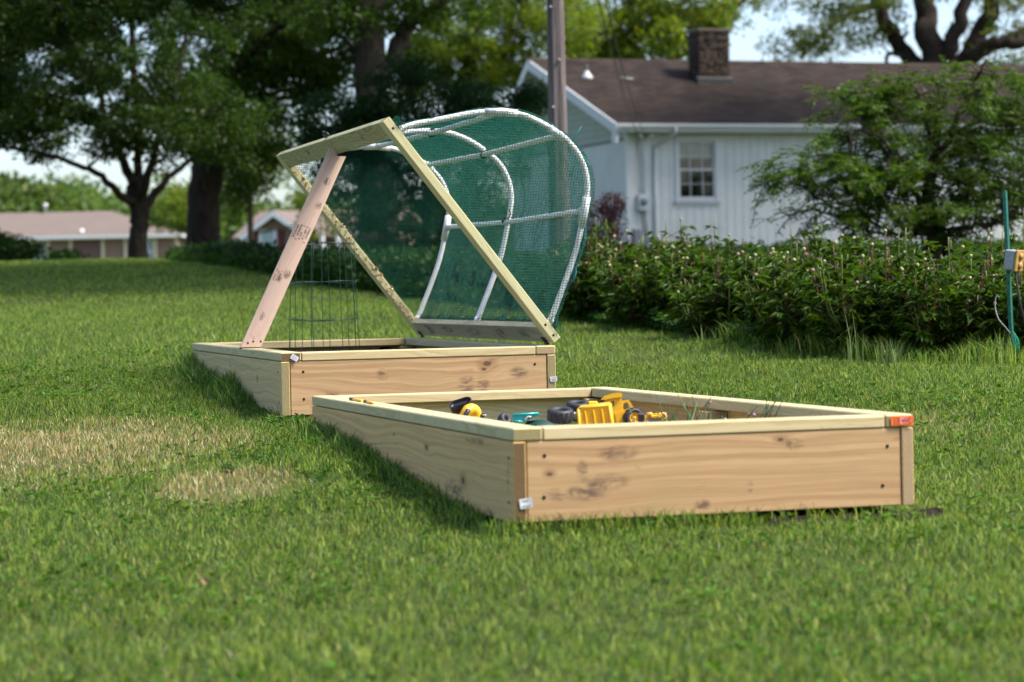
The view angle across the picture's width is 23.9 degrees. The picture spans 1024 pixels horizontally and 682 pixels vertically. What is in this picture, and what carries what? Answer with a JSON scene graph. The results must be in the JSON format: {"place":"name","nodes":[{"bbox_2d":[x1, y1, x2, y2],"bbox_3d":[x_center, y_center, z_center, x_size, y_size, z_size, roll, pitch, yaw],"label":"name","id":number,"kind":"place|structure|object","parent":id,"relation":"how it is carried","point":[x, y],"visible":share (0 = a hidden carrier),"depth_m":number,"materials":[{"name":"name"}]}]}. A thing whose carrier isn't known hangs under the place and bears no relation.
{"place":"outdoors","nodes":[
{"label":"outdoors","id":0,"kind":"place"},
{"bbox_2d":[0,244,1023,681],"bbox_3d":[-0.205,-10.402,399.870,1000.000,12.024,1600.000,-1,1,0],"label":"lawn","id":1,"kind":"structure","parent":0,"point":[518,584],"depth_m":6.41,"materials":[{"name":"plant"}]},
{"bbox_2d":[0,230,51,260],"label":"rounded bush","id":2,"kind":"object","parent":1,"relation":"on","point":[12,248],"visible":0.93,"depth_m":39.76,"materials":[{"name":"green plant"}]},
{"bbox_2d":[39,247,90,260],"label":"bush","id":3,"kind":"object","parent":1,"relation":"on","point":[67,254],"visible":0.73,"depth_m":39.05,"materials":[{"name":"green plant"}]},
{"bbox_2d":[0,203,185,260],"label":"ranch house","id":4,"kind":"structure","parent":1,"relation":"on","point":[100,234],"depth_m":165.87,"materials":[{"name":"brown brick"}]},
{"bbox_2d":[34,240,45,260],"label":"window","id":5,"kind":"structure","parent":4,"relation":"in","point":[42,241],"depth_m":165.56,"materials":[{"name":"white paint"}]},
{"bbox_2d":[73,239,100,258],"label":"garage door","id":6,"kind":"structure","parent":4,"relation":"in","point":[92,246],"depth_m":165.68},
{"bbox_2d":[147,238,152,258],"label":"window","id":7,"kind":"structure","parent":4,"relation":"in","point":[149,240],"depth_m":165.76,"materials":[{"name":"white glass"}]},
{"bbox_2d":[0,0,287,258],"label":"shade tree","id":8,"kind":"object","parent":1,"relation":"on","point":[99,75],"visible":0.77,"depth_m":40.05,"materials":[{"name":"green plant"}]},
{"bbox_2d":[0,0,359,117],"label":"overhanging tree","id":9,"kind":"object","parent":1,"relation":"on","point":[52,22],"visible":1,"depth_m":28.32,"materials":[{"name":"green plant"}]},
{"bbox_2d":[201,577,208,584],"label":"fallen leaf","id":10,"kind":"object","parent":1,"relation":"on","point":[205,581],"visible":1,"depth_m":6.08,"materials":[{"name":"beige plant"}]},
{"bbox_2d":[107,0,388,246],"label":"shade tree","id":11,"kind":"object","parent":1,"relation":"on","point":[204,201],"visible":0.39,"depth_m":46.23,"materials":[{"name":"green plant"}]},
{"bbox_2d":[148,126,350,243],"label":"yard tree","id":12,"kind":"object","parent":1,"relation":"on","point":[174,208],"visible":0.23,"depth_m":71.90,"materials":[{"name":"green plant"}]},
{"bbox_2d":[0,169,514,249],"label":"woods","id":13,"kind":"object","parent":1,"relation":"on","point":[21,194],"visible":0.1,"depth_m":210.22,"materials":[{"name":"green plant"}]},
{"bbox_2d":[230,209,432,248],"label":"brick house","id":14,"kind":"structure","parent":1,"relation":"on","point":[268,220],"depth_m":109.95,"materials":[{"name":"white"}]},
{"bbox_2d":[259,229,276,246],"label":"window","id":15,"kind":"structure","parent":14,"relation":"in","point":[269,237],"depth_m":109.88,"materials":[{"name":"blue glass"}]},
{"bbox_2d":[313,240,327,244],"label":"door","id":16,"kind":"structure","parent":14,"relation":"in","point":[315,242],"depth_m":110.93,"materials":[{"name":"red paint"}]},
{"bbox_2d":[167,247,510,309],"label":"weeds","id":17,"kind":"object","parent":1,"relation":"on","point":[210,258],"visible":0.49,"depth_m":24.47,"materials":[{"name":"green plant"}]},
{"bbox_2d":[159,237,556,311],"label":"undergrowth","id":18,"kind":"object","parent":1,"relation":"on","point":[233,248],"visible":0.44,"depth_m":24.85,"materials":[{"name":"green plant"}]},
{"bbox_2d":[192,337,556,415],"bbox_3d":[-0.757,0.153,11.897,1.251,0.276,2.599,-1,1,-16],"label":"raised bed","id":19,"kind":"object","parent":1,"relation":"on","point":[267,373],"visible":0.77,"depth_m":10.71,"materials":[{"name":"brown wood"}]},
{"bbox_2d":[239,146,345,348],"bbox_3d":[-1.045,-0.451,11.643,0.089,1.139,0.040,25,-17,-9],"label":"prop board","id":20,"kind":"object","parent":19,"relation":"on","point":[290,257],"visible":0.99,"depth_m":11.62,"materials":[{"name":"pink wood"}]},
{"bbox_2d":[286,347,471,361],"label":"soil","id":21,"kind":"structure","parent":19,"relation":"in","point":[385,348],"depth_m":13.16,"materials":[{"name":"brown soil"}]},
{"bbox_2d":[289,241,359,351],"bbox_3d":[-0.992,-0.195,12.766,0.382,0.662,0.385,-1,1,0],"label":"plant cage","id":22,"kind":"object","parent":21,"relation":"on","point":[328,281],"visible":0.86,"depth_m":12.73,"materials":[{"name":"black metal"}]},
{"bbox_2d":[276,107,594,344],"bbox_3d":[-0.281,-0.738,12.025,0.753,1.299,2.619,-40,11,-12],"label":"hoop cover","id":23,"kind":"object","parent":19,"relation":"on","point":[385,134],"visible":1,"depth_m":11.60,"materials":[{"name":"green fabric"}]},
{"bbox_2d":[235,0,530,248],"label":"shade tree","id":24,"kind":"object","parent":1,"relation":"on","point":[369,26],"visible":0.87,"depth_m":44.14,"materials":[{"name":"green plant"}]},
{"bbox_2d":[284,48,547,251],"bbox_3d":[-1.121,-2.197,31.053,3.606,3.068,2.712,-1,1,0],"label":"yard tree","id":25,"kind":"object","parent":1,"relation":"on","point":[362,109],"visible":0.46,"depth_m":30.67,"materials":[{"name":"green plant"}]},
{"bbox_2d":[385,0,619,245],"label":"spring tree","id":26,"kind":"object","parent":1,"relation":"on","point":[501,64],"visible":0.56,"depth_m":77.14,"materials":[{"name":"green plant"}]},
{"bbox_2d":[547,0,569,265],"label":"utility pole","id":27,"kind":"object","parent":1,"relation":"on","point":[557,109],"visible":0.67,"depth_m":21.39,"materials":[{"name":"brown wood"}]},
{"bbox_2d":[604,0,645,139],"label":"service wire","id":28,"kind":"object","parent":27,"relation":"attached to","point":[624,78],"visible":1,"depth_m":38.82,"materials":[{"name":"metal"}]},
{"bbox_2d":[539,222,635,301],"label":"peony bush","id":29,"kind":"object","parent":1,"relation":"on","point":[606,239],"visible":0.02,"depth_m":18.62,"materials":[{"name":"green plant"}]},
{"bbox_2d":[541,217,643,321],"bbox_3d":[0.590,-0.505,17.419,0.721,0.772,0.834,-2,1,-32],"label":"peony bush","id":30,"kind":"object","parent":1,"relation":"on","point":[572,304],"visible":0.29,"depth_m":17.29,"materials":[{"name":"green plant"}]},
{"bbox_2d":[570,190,633,250],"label":"purple bush","id":31,"kind":"object","parent":1,"relation":"on","point":[607,216],"visible":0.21,"depth_m":26.92,"materials":[{"name":"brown plant"}]},
{"bbox_2d":[312,387,913,523],"bbox_3d":[0.202,0.360,8.581,1.260,0.276,3.010,-1,1,-16],"label":"raised bed","id":32,"kind":"object","parent":1,"relation":"on","point":[789,456],"visible":0.88,"depth_m":7.22,"materials":[{"name":"brown wood"}]},
{"bbox_2d":[349,398,362,401],"bbox_3d":[-0.595,0.224,9.208,0.011,0.012,0.216,-1,1,-16],"label":"toy stick","id":33,"kind":"object","parent":32,"relation":"on","point":[355,399],"visible":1,"depth_m":9.18,"materials":[{"name":"yellow plastic"}]},
{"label":"sand","id":34,"kind":"object","parent":32,"relation":"in","visible":0},
{"bbox_2d":[449,397,485,417],"bbox_3d":[-0.177,0.273,9.265,0.115,0.118,0.123,-2,2,-42],"label":"toy drill","id":35,"kind":"object","parent":34,"relation":"on","point":[465,406],"visible":0.69,"depth_m":9.24,"materials":[{"name":"yellow plastic"}]},
{"bbox_2d":[497,412,511,422],"bbox_3d":[-0.028,0.299,9.158,0.046,0.057,0.053,0,2,45],"label":"knobbly toy","id":36,"kind":"object","parent":34,"relation":"on","point":[505,417],"visible":0.62,"depth_m":9.15,"materials":[{"name":"plastic"}]},
{"bbox_2d":[512,412,557,425],"bbox_3d":[0.095,0.344,9.069,0.187,0.160,0.160,-1,1,0],"label":"toy boat","id":37,"kind":"object","parent":34,"relation":"on","point":[520,417],"visible":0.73,"depth_m":9.02,"materials":[{"name":"teal plastic"}]},
{"bbox_2d":[547,400,613,424],"bbox_3d":[0.250,0.288,8.695,0.250,0.144,0.235,-1,1,0],"label":"toy dump truck","id":38,"kind":"object","parent":34,"relation":"on","point":[590,412],"visible":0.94,"depth_m":8.62,"materials":[{"name":"yellow plastic"}]},
{"bbox_2d":[601,392,642,422],"bbox_3d":[0.409,0.264,8.960,0.169,0.152,0.159,-1,1,0],"label":"toy loader","id":39,"kind":"object","parent":34,"relation":"on","point":[619,411],"visible":0.54,"depth_m":8.91,"materials":[{"name":"yellow plastic"}]},
{"bbox_2d":[637,412,666,421],"bbox_3d":[0.509,0.286,8.766,0.107,0.058,0.055,-1,1,0],"label":"toy digger","id":40,"kind":"object","parent":34,"relation":"on","point":[642,417],"visible":0.69,"depth_m":8.74,"materials":[{"name":"yellow plastic"}]},
{"bbox_2d":[628,403,696,422],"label":"chive clump","id":41,"kind":"object","parent":34,"relation":"on","point":[647,413],"visible":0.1,"depth_m":7.55,"materials":[{"name":"green plant"}]},
{"bbox_2d":[655,395,710,421],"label":"chive clump","id":42,"kind":"object","parent":34,"relation":"on","point":[669,419],"visible":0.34,"depth_m":8.53,"materials":[{"name":"green plant"}]},
{"bbox_2d":[645,399,752,421],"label":"chive clump","id":43,"kind":"object","parent":34,"relation":"on","point":[709,401],"visible":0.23,"depth_m":7.80,"materials":[{"name":"green plant"}]},
{"bbox_2d":[702,392,800,418],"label":"chive clump","id":44,"kind":"object","parent":34,"relation":"on","point":[754,414],"visible":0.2,"depth_m":8.07,"materials":[{"name":"green plant"}]},
{"bbox_2d":[572,235,674,310],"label":"peony bush","id":45,"kind":"object","parent":1,"relation":"on","point":[586,281],"visible":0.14,"depth_m":17.20,"materials":[{"name":"green plant"}]},
{"bbox_2d":[587,246,705,329],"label":"peony bush","id":46,"kind":"object","parent":1,"relation":"on","point":[620,305],"visible":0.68,"depth_m":16.14,"materials":[{"name":"green plant"}]},
{"bbox_2d":[545,0,764,59],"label":"spring tree","id":47,"kind":"object","parent":1,"relation":"on","point":[656,40],"visible":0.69,"depth_m":82.61,"materials":[{"name":"green plant"}]},
{"bbox_2d":[603,218,711,269],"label":"peony bush","id":48,"kind":"object","parent":1,"relation":"on","point":[628,250],"visible":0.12,"depth_m":17.46,"materials":[{"name":"green plant"}]},
{"bbox_2d":[610,235,720,308],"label":"peony bush","id":49,"kind":"object","parent":1,"relation":"on","point":[694,263],"visible":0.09,"depth_m":16.25,"materials":[{"name":"green plant"}]},
{"bbox_2d":[650,218,762,307],"bbox_3d":[1.325,-0.465,16.609,0.784,0.760,0.906,-1,1,11],"label":"peony bush","id":50,"kind":"object","parent":1,"relation":"on","point":[722,253],"visible":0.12,"depth_m":16.55,"materials":[{"name":"green plant"}]},
{"bbox_2d":[696,328,716,344],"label":"grass tuft","id":51,"kind":"object","parent":1,"relation":"on","point":[703,338],"visible":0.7,"depth_m":14.70,"materials":[{"name":"green plant"}]},
{"bbox_2d":[657,243,795,338],"bbox_3d":[1.364,-0.297,15.199,0.990,0.625,0.916,0,1,30],"label":"peony bush","id":52,"kind":"object","parent":1,"relation":"on","point":[689,301],"visible":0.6,"depth_m":15.02,"materials":[{"name":"green plant"}]},
{"bbox_2d":[698,268,766,323],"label":"peony bush","id":53,"kind":"object","parent":1,"relation":"on","point":[732,307],"visible":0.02,"depth_m":15.06,"materials":[{"name":"green plant"}]},
{"bbox_2d":[556,306,928,360],"bbox_3d":[1.184,-0.069,15.757,0.515,0.360,6.159,-2,1,-20],"label":"ground cover","id":54,"kind":"object","parent":1,"relation":"on","point":[593,316],"visible":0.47,"depth_m":15.66,"materials":[{"name":"green plant"}]},
{"bbox_2d":[494,28,1023,250],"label":"white house","id":55,"kind":"structure","parent":1,"relation":"on","point":[712,117],"depth_m":56.31,"materials":[{"name":"paint"}]},
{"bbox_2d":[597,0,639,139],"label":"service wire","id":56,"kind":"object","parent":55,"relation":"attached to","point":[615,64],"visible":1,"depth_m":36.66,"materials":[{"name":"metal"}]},
{"bbox_2d":[674,137,721,205],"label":"window","id":57,"kind":"structure","parent":55,"relation":"in","point":[696,177],"depth_m":55.59,"materials":[{"name":"white paint"}]},
{"bbox_2d":[729,247,803,269],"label":"peony bush","id":58,"kind":"object","parent":1,"relation":"on","point":[763,253],"visible":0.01,"depth_m":15.54,"materials":[{"name":"green plant"}]},
{"bbox_2d":[546,233,1022,268],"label":"undergrowth","id":59,"kind":"object","parent":1,"relation":"on","point":[879,246],"visible":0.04,"depth_m":30.75,"materials":[{"name":"green plant"}]},
{"bbox_2d":[743,226,842,264],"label":"peony bush","id":60,"kind":"object","parent":1,"relation":"on","point":[793,247],"visible":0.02,"depth_m":16.05,"materials":[{"name":"green plant"}]},
{"bbox_2d":[723,226,884,347],"bbox_3d":[1.721,-0.307,14.171,1.022,0.740,0.918,-1,1,-4],"label":"peony bush","id":61,"kind":"object","parent":1,"relation":"on","point":[772,308],"visible":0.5,"depth_m":14.00,"materials":[{"name":"green plant"}]},
{"bbox_2d":[751,242,880,332],"bbox_3d":[1.894,-0.272,14.578,0.895,0.649,0.829,-2,1,-37],"label":"peony bush","id":62,"kind":"object","parent":1,"relation":"on","point":[797,260],"visible":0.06,"depth_m":14.49,"materials":[{"name":"green plant"}]},
{"bbox_2d":[785,223,922,279],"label":"peony bush","id":63,"kind":"object","parent":1,"relation":"on","point":[828,246],"visible":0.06,"depth_m":14.84,"materials":[{"name":"green plant"}]},
{"bbox_2d":[844,311,873,364],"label":"grass tuft","id":64,"kind":"object","parent":1,"relation":"on","point":[857,354],"visible":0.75,"depth_m":12.80,"materials":[{"name":"green plant"}]},
{"bbox_2d":[831,247,911,344],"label":"peony bush","id":65,"kind":"object","parent":1,"relation":"on","point":[858,278],"visible":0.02,"depth_m":13.96,"materials":[{"name":"green plant"}]},
{"bbox_2d":[792,227,960,353],"bbox_3d":[2.049,-0.265,13.539,0.981,0.736,0.798,-1,1,23],"label":"peony bush","id":66,"kind":"object","parent":1,"relation":"on","point":[867,304],"visible":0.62,"depth_m":13.43,"materials":[{"name":"green plant"}]},
{"bbox_2d":[733,53,1023,263],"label":"vine shrub","id":67,"kind":"object","parent":1,"relation":"on","point":[928,217],"visible":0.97,"depth_m":22.66,"materials":[{"name":"green plant"}]},
{"bbox_2d":[746,0,1023,63],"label":"old tree","id":68,"kind":"object","parent":1,"relation":"on","point":[977,47],"visible":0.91,"depth_m":73.42,"materials":[{"name":"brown plant"}]},
{"bbox_2d":[874,338,907,366],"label":"grass tuft","id":69,"kind":"object","parent":1,"relation":"on","point":[896,359],"visible":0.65,"depth_m":12.61,"materials":[{"name":"green plant"}]},
{"bbox_2d":[878,231,998,287],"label":"peony bush","id":70,"kind":"object","parent":1,"relation":"on","point":[966,243],"visible":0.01,"depth_m":14.62,"materials":[{"name":"green plant"}]},
{"bbox_2d":[872,237,1016,356],"bbox_3d":[2.357,-0.227,13.207,0.762,0.687,0.881,-1,1,0],"label":"peony bush","id":71,"kind":"object","parent":1,"relation":"on","point":[921,327],"visible":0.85,"depth_m":13.03,"materials":[{"name":"green plant"}]},
{"bbox_2d":[903,231,1023,349],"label":"peony bush","id":72,"kind":"object","parent":1,"relation":"on","point":[992,261],"visible":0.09,"depth_m":13.73,"materials":[{"name":"green plant"}]},
{"bbox_2d":[950,266,1023,352],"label":"peony bush","id":73,"kind":"object","parent":1,"relation":"on","point":[1018,327],"visible":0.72,"depth_m":12.96,"materials":[{"name":"green plant"}]},
{"bbox_2d":[980,208,1023,280],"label":"peony bush","id":74,"kind":"object","parent":1,"relation":"on","point":[998,249],"visible":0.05,"depth_m":14.64,"materials":[{"name":"green plant"}]},
{"bbox_2d":[1002,190,1014,355],"bbox_3d":[2.610,-0.207,12.665,0.062,1.162,0.022,-1,1,0],"label":"garden post","id":75,"kind":"object","parent":1,"relation":"on","point":[1008,272],"visible":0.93,"depth_m":12.66,"materials":[{"name":"green metal"}]},
{"bbox_2d":[995,295,1012,335],"bbox_3d":[2.574,-0.132,12.648,0.103,0.215,0.013,-2,1,-18],"label":"loose wire","id":76,"kind":"object","parent":75,"relation":"attached to","point":[997,315],"visible":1,"depth_m":12.63,"materials":[{"name":"grey metal"}]},
{"bbox_2d":[1004,249,1023,271],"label":"outlet box","id":77,"kind":"object","parent":75,"relation":"attached to","point":[1014,260],"visible":1,"depth_m":12.58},
{"bbox_2d":[1014,272,1023,322],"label":"power cord","id":78,"kind":"object","parent":77,"relation":"hanging from","point":[1018,293],"visible":1,"depth_m":12.61,"materials":[{"name":"metal"}]},
{"bbox_2d":[1012,331,1018,351],"bbox_3d":[2.634,0.003,12.645,0.037,0.111,0.017,-1,1,0],"label":"twine tie","id":79,"kind":"object","parent":75,"relation":"attached to","point":[1017,342],"visible":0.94,"depth_m":12.64,"materials":[{"name":"teal plastic"}]},
{"bbox_2d":[0,0,1023,213],"label":"sky","id":80,"kind":"structure","parent":0,"point":[742,49],"materials":[{"name":"white"}]},
{"bbox_2d":[770,507,942,526],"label":"bare soil","id":81,"kind":"structure","parent":0,"point":[939,511],"depth_m":7.21,"materials":[{"name":"brown soil"}]}
]}

